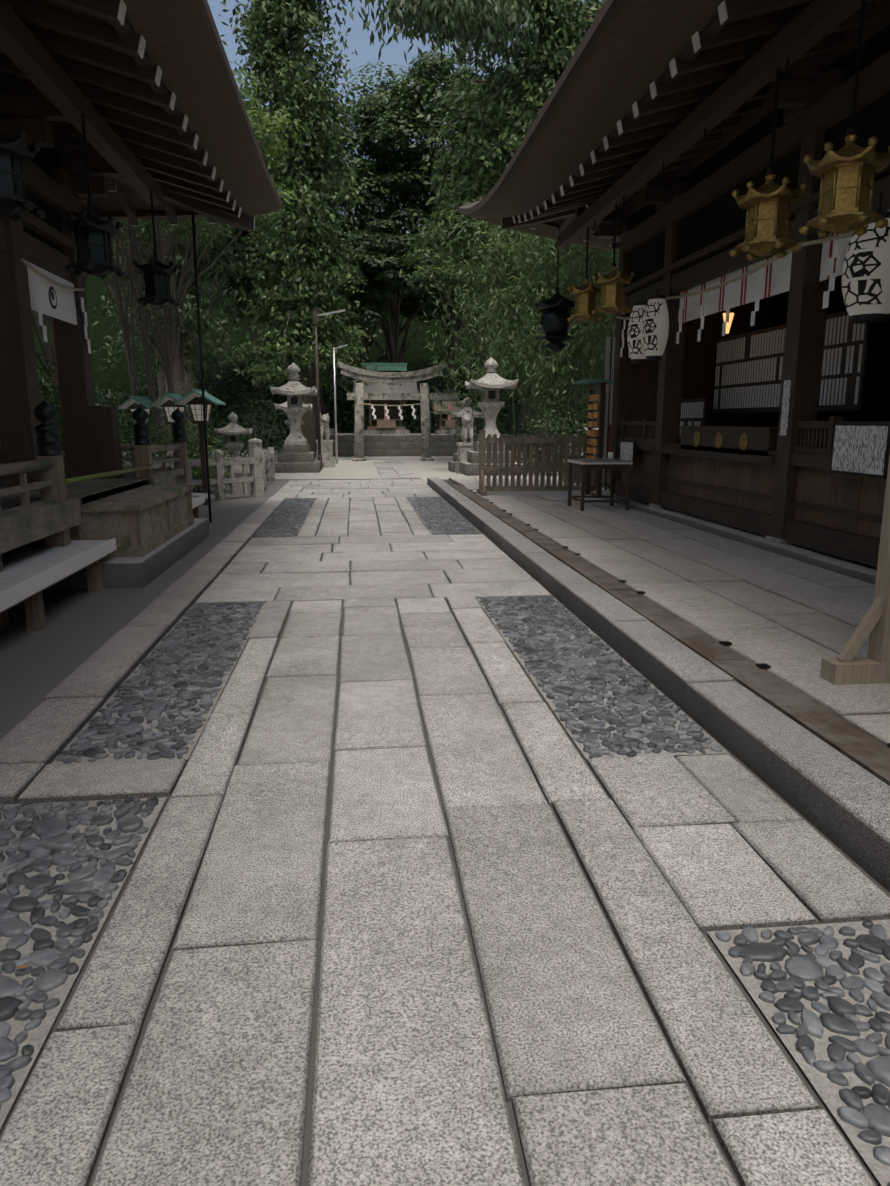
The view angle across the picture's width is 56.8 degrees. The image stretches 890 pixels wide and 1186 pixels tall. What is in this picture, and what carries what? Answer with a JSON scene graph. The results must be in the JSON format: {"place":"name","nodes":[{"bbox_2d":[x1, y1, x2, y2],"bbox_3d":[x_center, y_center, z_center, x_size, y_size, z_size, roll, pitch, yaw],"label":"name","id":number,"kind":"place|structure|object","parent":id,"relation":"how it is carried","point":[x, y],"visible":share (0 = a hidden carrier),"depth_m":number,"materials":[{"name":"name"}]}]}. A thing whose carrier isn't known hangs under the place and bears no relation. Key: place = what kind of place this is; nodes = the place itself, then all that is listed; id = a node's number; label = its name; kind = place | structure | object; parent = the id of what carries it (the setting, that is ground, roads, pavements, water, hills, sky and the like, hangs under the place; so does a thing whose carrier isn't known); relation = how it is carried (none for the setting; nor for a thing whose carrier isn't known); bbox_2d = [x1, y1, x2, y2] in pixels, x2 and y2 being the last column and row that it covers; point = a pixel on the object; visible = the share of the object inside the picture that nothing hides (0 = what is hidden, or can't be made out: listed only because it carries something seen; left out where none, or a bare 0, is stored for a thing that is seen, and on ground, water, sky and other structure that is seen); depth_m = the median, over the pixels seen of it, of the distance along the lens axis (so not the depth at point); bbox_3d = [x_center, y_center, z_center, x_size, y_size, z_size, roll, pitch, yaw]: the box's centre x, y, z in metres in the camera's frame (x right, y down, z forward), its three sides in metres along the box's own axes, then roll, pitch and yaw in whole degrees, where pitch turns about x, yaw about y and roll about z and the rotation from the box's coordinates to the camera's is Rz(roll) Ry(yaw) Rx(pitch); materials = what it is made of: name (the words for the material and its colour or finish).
{"place":"outdoors","nodes":[
{"label":"outdoors","id":0,"kind":"place"},
{"bbox_2d":[0,480,289,739],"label":"ground","id":1,"kind":"structure","parent":0,"point":[38,667],"depth_m":6.43,"materials":[{"name":"stone"}]},
{"bbox_2d":[149,393,188,423],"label":"lantern","id":2,"kind":"object","parent":1,"relation":"on","point":[167,404],"visible":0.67,"depth_m":18.27,"materials":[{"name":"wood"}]},
{"bbox_2d":[65,438,274,500],"bbox_3d":[-4.699,-2.730,17.744,2.223,1.230,7.986,3,12,16],"label":"stone fence","id":3,"kind":"object","parent":1,"relation":"on","point":[259,461],"visible":0.54,"depth_m":16.78,"materials":[{"name":"stone"}]},
{"bbox_2d":[155,420,235,492],"bbox_3d":[-5.524,-2.969,17.999,1.818,1.614,1.826,-1,12,-6],"label":"shrub","id":4,"kind":"object","parent":1,"relation":"on","point":[195,469],"depth_m":17.81,"materials":[{"name":"green plant"}]},
{"bbox_2d":[174,389,225,504],"bbox_3d":[-4.501,-2.683,15.297,0.749,2.139,0.720,0,12,1],"label":"lamp post","id":5,"kind":"object","parent":1,"relation":"on","point":[192,400],"visible":0.92,"depth_m":15.13,"materials":[{"name":"wood"}]},
{"bbox_2d":[214,412,252,476],"bbox_3d":[-5.534,-3.839,21.622,0.876,1.815,0.876,-1,12,-6],"label":"stone lantern","id":6,"kind":"object","parent":1,"relation":"on","point":[233,430],"visible":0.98,"depth_m":21.41,"materials":[{"name":"stone"}]},
{"bbox_2d":[31,116,268,455],"bbox_3d":[-6.871,-6.056,14.725,7.332,8.999,7.079,-1,12,-6],"label":"tree","id":7,"kind":"object","parent":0,"point":[49,353],"depth_m":14.96,"materials":[{"name":"plant"}]},
{"bbox_2d":[103,209,283,440],"bbox_3d":[-8.938,-9.029,23.630,8.609,11.187,7.760,-1,12,-6],"label":"tree","id":8,"kind":"object","parent":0,"point":[122,315],"depth_m":24.03,"materials":[{"name":"plant"}]},
{"bbox_2d":[113,217,288,450],"bbox_3d":[-12.293,-13.050,37.962,10.387,13.170,10.138,-1,12,-6],"label":"tree","id":9,"kind":"object","parent":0,"point":[235,247],"depth_m":37.69,"materials":[{"name":"green plant"}]},
{"bbox_2d":[220,240,400,450],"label":"tree","id":10,"kind":"object","parent":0,"point":[371,315],"depth_m":41.31,"materials":[{"name":"green plant"}]},
{"bbox_2d":[24,448,608,718],"bbox_3d":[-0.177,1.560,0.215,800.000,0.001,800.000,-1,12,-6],"label":"ground","id":11,"kind":"structure","parent":0,"point":[346,467],"depth_m":27.30,"materials":[{"name":"stone"}]},
{"bbox_2d":[0,347,66,468],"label":"shrub","id":12,"kind":"object","parent":11,"relation":"on","point":[46,389],"depth_m":11.80,"materials":[{"name":"green plant"}]},
{"bbox_2d":[37,364,61,443],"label":"understory","id":13,"kind":"object","parent":11,"relation":"on","point":[43,383],"depth_m":43.12,"materials":[{"name":"green plant"}]},
{"bbox_2d":[2,360,131,468],"bbox_3d":[-6.285,-2.564,13.678,2.250,2.589,2.240,-1,12,-6],"label":"shrub","id":14,"kind":"object","parent":11,"relation":"on","point":[57,392],"depth_m":13.58,"materials":[{"name":"green plant"}]},
{"bbox_2d":[0,0,211,630],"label":"hall","id":15,"kind":"structure","parent":11,"relation":"on","point":[94,516],"depth_m":8.43,"materials":[{"name":"wood"}]},
{"bbox_2d":[0,114,179,307],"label":"hanging lanterns","id":16,"kind":"object","parent":15,"relation":"attached to","point":[91,231],"visible":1,"depth_m":7.67,"materials":[{"name":"metal"}]},
{"bbox_2d":[0,0,281,230],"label":"hall roof","id":17,"kind":"structure","parent":15,"relation":"attached to","point":[154,81],"depth_m":7.98,"materials":[{"name":"brown wood"}]},
{"bbox_2d":[94,384,133,443],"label":"understory","id":18,"kind":"object","parent":11,"relation":"on","point":[105,396],"depth_m":44.23,"materials":[{"name":"green plant"}]},
{"bbox_2d":[110,220,129,250],"bbox_3d":[-10.005,-6.983,17.887,7.788,9.529,8.043,-1,12,-6],"label":"tree","id":19,"kind":"object","parent":11,"relation":"on","point":[124,237],"depth_m":20.91,"materials":[{"name":"green plant"}]},
{"bbox_2d":[118,396,162,423],"bbox_3d":[-8.378,-4.292,22.760,0.936,2.236,0.900,1,12,6],"label":"lantern","id":20,"kind":"object","parent":11,"relation":"on","point":[132,403],"visible":0.33,"depth_m":22.39,"materials":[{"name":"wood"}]},
{"bbox_2d":[118,411,169,456],"bbox_3d":[-7.300,-3.379,19.482,2.234,1.816,2.248,-1,12,-6],"label":"shrub","id":21,"kind":"object","parent":11,"relation":"on","point":[129,435],"depth_m":19.35,"materials":[{"name":"green plant"}]},
{"bbox_2d":[128,352,162,441],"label":"understory","id":22,"kind":"object","parent":11,"relation":"on","point":[143,389],"depth_m":45.14,"materials":[{"name":"green plant"}]},
{"bbox_2d":[91,0,257,452],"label":"tree","id":23,"kind":"object","parent":11,"relation":"on","point":[189,314],"depth_m":30.74,"materials":[{"name":"green plant"}]},
{"bbox_2d":[133,385,230,468],"bbox_3d":[-7.594,-4.682,23.803,3.001,2.602,3.001,-1,12,-6],"label":"shrub","id":24,"kind":"object","parent":11,"relation":"on","point":[212,428],"depth_m":23.70,"materials":[{"name":"green plant"}]},
{"bbox_2d":[104,169,269,443],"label":"tree","id":25,"kind":"object","parent":11,"relation":"on","point":[161,381],"depth_m":44.03,"materials":[{"name":"brown plant"}]},
{"bbox_2d":[106,61,308,477],"bbox_3d":[-6.714,-7.654,20.098,6.972,9.931,7.580,-1,12,-6],"label":"tree","id":26,"kind":"object","parent":11,"relation":"on","point":[168,360],"depth_m":19.93,"materials":[{"name":"plant"}]},
{"bbox_2d":[197,351,250,444],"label":"understory","id":27,"kind":"object","parent":11,"relation":"on","point":[223,384],"depth_m":45.49,"materials":[{"name":"green plant"}]},
{"bbox_2d":[207,385,289,448],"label":"understory","id":28,"kind":"object","parent":11,"relation":"on","point":[234,396],"depth_m":45.32,"materials":[{"name":"green plant"}]},
{"bbox_2d":[213,394,289,464],"bbox_3d":[-6.404,-5.465,27.856,3.002,2.472,3.008,-1,12,-6],"label":"shrub","id":29,"kind":"object","parent":11,"relation":"on","point":[265,432],"depth_m":27.63,"materials":[{"name":"green plant"}]},
{"bbox_2d":[274,401,311,451],"bbox_3d":[-5.384,-6.008,29.404,1.251,2.877,1.251,-1,12,-6],"label":"stone lantern","id":30,"kind":"object","parent":11,"relation":"on","point":[307,406],"visible":0.19,"depth_m":28.89,"materials":[{"name":"stone"}]},
{"bbox_2d":[228,87,360,447],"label":"tree","id":31,"kind":"object","parent":11,"relation":"on","point":[253,336],"depth_m":46.85,"materials":[{"name":"green plant"}]},
{"bbox_2d":[270,362,320,472],"bbox_3d":[-4.706,-5.520,25.881,1.448,3.363,1.449,-1,12,-6],"label":"stone lantern","id":32,"kind":"object","parent":11,"relation":"on","point":[296,455],"visible":1,"depth_m":25.56,"materials":[{"name":"stone"}]},
{"bbox_2d":[221,0,385,456],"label":"tree","id":33,"kind":"object","parent":11,"relation":"on","point":[270,49],"depth_m":32.23,"materials":[{"name":"green plant"}]},
{"bbox_2d":[272,381,338,446],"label":"understory","id":34,"kind":"object","parent":11,"relation":"on","point":[285,426],"visible":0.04,"depth_m":46.64,"materials":[{"name":"green plant"}]},
{"bbox_2d":[315,413,334,467],"bbox_3d":[-4.185,-5.320,28.650,0.640,1.840,0.900,-1,12,-6],"label":"komainu","id":35,"kind":"object","parent":11,"relation":"on","point":[328,459],"visible":0.94,"depth_m":28.36,"materials":[{"name":"stone"}]},
{"bbox_2d":[313,307,344,469],"bbox_3d":[-3.697,-6.602,26.791,1.025,5.110,0.160,-1,12,-6],"label":"street lamp","id":36,"kind":"object","parent":11,"relation":"on","point":[315,316],"visible":0.83,"depth_m":26.60,"materials":[{"name":"metal"}]},
{"bbox_2d":[333,344,347,463],"bbox_3d":[-3.817,-6.951,30.404,0.544,4.314,0.100,-1,12,-6],"label":"street lamp","id":37,"kind":"object","parent":11,"relation":"on","point":[335,409],"visible":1,"depth_m":30.34,"materials":[{"name":"metal"}]},
{"bbox_2d":[322,351,376,439],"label":"understory","id":38,"kind":"object","parent":11,"relation":"on","point":[340,426],"depth_m":44.68,"materials":[{"name":"green plant"}]},
{"bbox_2d":[341,355,420,432],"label":"understory","id":39,"kind":"object","parent":11,"relation":"on","point":[375,421],"depth_m":44.54,"materials":[{"name":"green plant"}]},
{"bbox_2d":[336,361,443,460],"bbox_3d":[-2.114,-7.285,33.087,4.374,3.884,0.585,-1,12,-6],"label":"torii","id":40,"kind":"object","parent":11,"relation":"on","point":[359,396],"visible":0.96,"depth_m":32.83,"materials":[{"name":"stone"}]},
{"bbox_2d":[328,208,488,425],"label":"tree","id":41,"kind":"object","parent":11,"relation":"on","point":[375,240],"depth_m":42.28,"materials":[{"name":"green plant"}]},
{"bbox_2d":[329,428,515,456],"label":"terrace retaining wall","id":42,"kind":"structure","parent":11,"relation":"on","point":[398,445],"depth_m":37.32,"materials":[{"name":"stone"}]},
{"bbox_2d":[353,363,417,434],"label":"shrine","id":43,"kind":"object","parent":42,"relation":"on","point":[384,426],"visible":0.65,"depth_m":40.06,"materials":[{"name":"stone"}]},
{"bbox_2d":[432,393,463,433],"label":"stone lantern","id":44,"kind":"object","parent":42,"relation":"on","point":[452,404],"visible":0.69,"depth_m":40.78,"materials":[{"name":"stone"}]},
{"bbox_2d":[397,364,461,432],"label":"understory","id":45,"kind":"object","parent":11,"relation":"on","point":[417,409],"depth_m":44.70,"materials":[{"name":"green plant"}]},
{"bbox_2d":[455,412,473,474],"bbox_3d":[0.684,-4.562,25.021,0.640,1.840,0.900,-1,12,-6],"label":"guardian statue","id":46,"kind":"object","parent":11,"relation":"on","point":[465,445],"visible":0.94,"depth_m":24.72,"materials":[{"name":"stone"}]},
{"bbox_2d":[448,396,483,471],"bbox_3d":[0.706,-5.053,26.155,1.099,2.337,1.096,-1,12,-6],"label":"stone lantern","id":47,"kind":"object","parent":11,"relation":"on","point":[451,464],"visible":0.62,"depth_m":25.85,"materials":[{"name":"stone"}]},
{"bbox_2d":[450,389,524,459],"bbox_3d":[1.577,-5.908,29.150,2.845,2.807,2.788,-1,12,-6],"label":"shrub","id":48,"kind":"object","parent":11,"relation":"on","point":[504,418],"depth_m":28.98,"materials":[{"name":"green plant"}]},
{"bbox_2d":[458,386,516,443],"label":"understory","id":49,"kind":"object","parent":11,"relation":"on","point":[502,416],"depth_m":44.69,"materials":[{"name":"green plant"}]},
{"bbox_2d":[459,357,522,475],"bbox_3d":[1.209,-4.698,21.865,1.496,3.037,1.499,-1,12,-6],"label":"stone lantern","id":50,"kind":"object","parent":11,"relation":"on","point":[490,383],"visible":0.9,"depth_m":21.53,"materials":[{"name":"stone"}]},
{"bbox_2d":[410,0,618,461],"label":"tree","id":51,"kind":"object","parent":11,"relation":"on","point":[560,49],"depth_m":29.08,"materials":[{"name":"green plant"}]},
{"bbox_2d":[336,0,544,78],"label":"overhead branch leaves","id":52,"kind":"object","parent":51,"relation":"attached to","point":[486,23],"visible":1,"depth_m":24.68,"materials":[{"name":"green plant"}]},
{"bbox_2d":[453,225,611,475],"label":"bamboo culms","id":53,"kind":"object","parent":11,"relation":"on","point":[538,402],"visible":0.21,"depth_m":25.53,"materials":[{"name":"plant"}]},
{"bbox_2d":[400,153,618,431],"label":"bamboo leaves","id":54,"kind":"object","parent":53,"relation":"attached to","point":[570,269],"visible":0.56,"depth_m":24.59,"materials":[{"name":"plant"}]},
{"bbox_2d":[508,380,570,445],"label":"understory","id":55,"kind":"object","parent":11,"relation":"on","point":[516,407],"visible":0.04,"depth_m":46.60,"materials":[{"name":"green plant"}]},
{"bbox_2d":[510,399,586,475],"bbox_3d":[3.055,-4.477,23.759,2.457,2.213,2.406,-1,12,-6],"label":"shrub","id":56,"kind":"object","parent":11,"relation":"on","point":[549,423],"depth_m":23.58,"materials":[{"name":"green plant"}]},
{"bbox_2d":[555,362,598,447],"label":"understory","id":57,"kind":"object","parent":11,"relation":"on","point":[580,419],"depth_m":47.02,"materials":[{"name":"green plant"}]},
{"bbox_2d":[558,454,609,482],"bbox_3d":[3.936,-3.005,20.175,2.800,0.931,2.746,-1,12,-6],"label":"garden rock","id":58,"kind":"object","parent":11,"relation":"on","point":[603,475],"visible":0.06,"depth_m":18.84,"materials":[{"name":"stone"}]},
{"bbox_2d":[575,402,598,453],"bbox_3d":[4.872,-4.490,22.911,2.622,2.584,2.627,-1,12,-6],"label":"shrub","id":59,"kind":"object","parent":11,"relation":"on","point":[585,425],"depth_m":22.91,"materials":[{"name":"green plant"}]},
{"bbox_2d":[32,233,615,448],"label":"hill terrain","id":60,"kind":"structure","parent":0,"point":[417,355],"depth_m":59.00,"materials":[{"name":"plant"}]},
{"bbox_2d":[267,114,457,424],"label":"tree","id":61,"kind":"object","parent":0,"point":[393,179],"depth_m":43.85,"materials":[{"name":"green plant"}]},
{"bbox_2d":[207,0,601,235],"label":"sky","id":62,"kind":"structure","parent":0,"point":[358,39],"materials":[{"name":"blue"}]},
{"bbox_2d":[332,50,517,421],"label":"tree","id":63,"kind":"object","parent":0,"point":[395,103],"depth_m":42.27,"materials":[{"name":"green plant"}]},
{"bbox_2d":[0,461,889,1185],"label":"stone pathway","id":64,"kind":"structure","parent":0,"point":[418,889],"depth_m":2.62,"materials":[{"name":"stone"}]},
{"bbox_2d":[0,498,889,1185],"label":"pebble pavement","id":65,"kind":"structure","parent":0,"point":[826,1088],"depth_m":2.49,"materials":[{"name":"stone"}]},
{"bbox_2d":[0,497,889,1185],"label":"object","id":66,"kind":"object","parent":65,"relation":"on","point":[200,651],"visible":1,"depth_m":3.20,"materials":[{"name":"stone"}]},
{"bbox_2d":[414,62,554,423],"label":"tree","id":67,"kind":"object","parent":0,"point":[450,148],"depth_m":42.32,"materials":[{"name":"green plant"}]},
{"bbox_2d":[399,196,585,377],"bbox_3d":[1.712,-9.366,29.810,6.768,9.322,6.937,-1,12,-6],"label":"tree","id":68,"kind":"object","parent":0,"point":[439,275],"depth_m":27.97,"materials":[{"name":"green plant"}]},
{"bbox_2d":[412,144,612,452],"bbox_3d":[4.107,-13.861,39.720,11.190,14.157,10.952,-1,12,-6],"label":"tree","id":69,"kind":"object","parent":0,"point":[463,194],"depth_m":38.53,"materials":[{"name":"green plant"}]},
{"bbox_2d":[427,476,889,892],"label":"platform pavement","id":70,"kind":"structure","parent":0,"point":[728,638],"depth_m":5.82,"materials":[{"name":"stone"}]},
{"bbox_2d":[477,430,602,495],"bbox_3d":[1.839,-2.527,15.915,2.370,1.220,0.700,-1,12,-6],"label":"picket fence","id":71,"kind":"object","parent":70,"relation":"on","point":[483,490],"visible":0.79,"depth_m":15.87,"materials":[{"name":"wood"}]},
{"bbox_2d":[574,379,614,495],"bbox_3d":[2.800,-2.870,15.356,0.600,2.120,0.950,-1,12,-6],"label":"ema rack","id":72,"kind":"object","parent":70,"relation":"on","point":[595,384],"visible":0.92,"depth_m":15.11,"materials":[{"name":"wood"}]},
{"bbox_2d":[567,452,632,510],"bbox_3d":[2.492,-1.824,13.358,0.820,0.890,0.890,-1,12,-6],"label":"table","id":73,"kind":"object","parent":70,"relation":"on","point":[611,463],"visible":0.98,"depth_m":13.04,"materials":[{"name":"wood"}]},
{"bbox_2d":[603,332,614,489],"bbox_3d":[3.292,-3.632,16.560,0.220,3.120,0.040,-1,12,-6],"label":"wooden post","id":74,"kind":"object","parent":70,"relation":"on","point":[609,357],"visible":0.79,"depth_m":16.47,"materials":[{"name":"brown wood"}]},
{"bbox_2d":[556,0,889,566],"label":"hall","id":75,"kind":"structure","parent":70,"relation":"on","point":[763,409],"depth_m":10.00,"materials":[{"name":"wood"}]},
{"bbox_2d":[627,301,647,363],"bbox_3d":[2.956,-3.943,12.473,0.370,0.880,0.370,-8,14,-33],"label":"paper lantern","id":76,"kind":"object","parent":75,"relation":"hanging from","point":[635,344],"visible":0.69,"depth_m":12.35,"materials":[{"name":"paper"}]},
{"bbox_2d":[642,295,668,359],"bbox_3d":[3.026,-3.807,11.821,0.370,0.880,0.370,-8,14,-33],"label":"paper lantern","id":77,"kind":"object","parent":75,"relation":"hanging from","point":[655,329],"visible":1,"depth_m":11.69,"materials":[{"name":"paper"}]},
{"bbox_2d":[458,0,881,251],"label":"hall roof","id":78,"kind":"structure","parent":75,"relation":"attached to","point":[638,80],"depth_m":8.56,"materials":[{"name":"brown wood"}]},
{"bbox_2d":[534,0,889,352],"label":"hanging lanterns","id":79,"kind":"object","parent":75,"relation":"attached to","point":[846,172],"visible":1,"depth_m":7.01,"materials":[{"name":"metal"}]},
{"bbox_2d":[841,211,889,323],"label":"paper lantern","id":80,"kind":"object","parent":75,"relation":"hanging from","point":[865,278],"visible":0.79,"depth_m":6.79,"materials":[{"name":"paper"}]},
{"bbox_2d":[820,454,889,684],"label":"sign stand","id":81,"kind":"object","parent":70,"relation":"on","point":[845,667],"visible":1,"depth_m":4.44,"materials":[{"name":"wood"}]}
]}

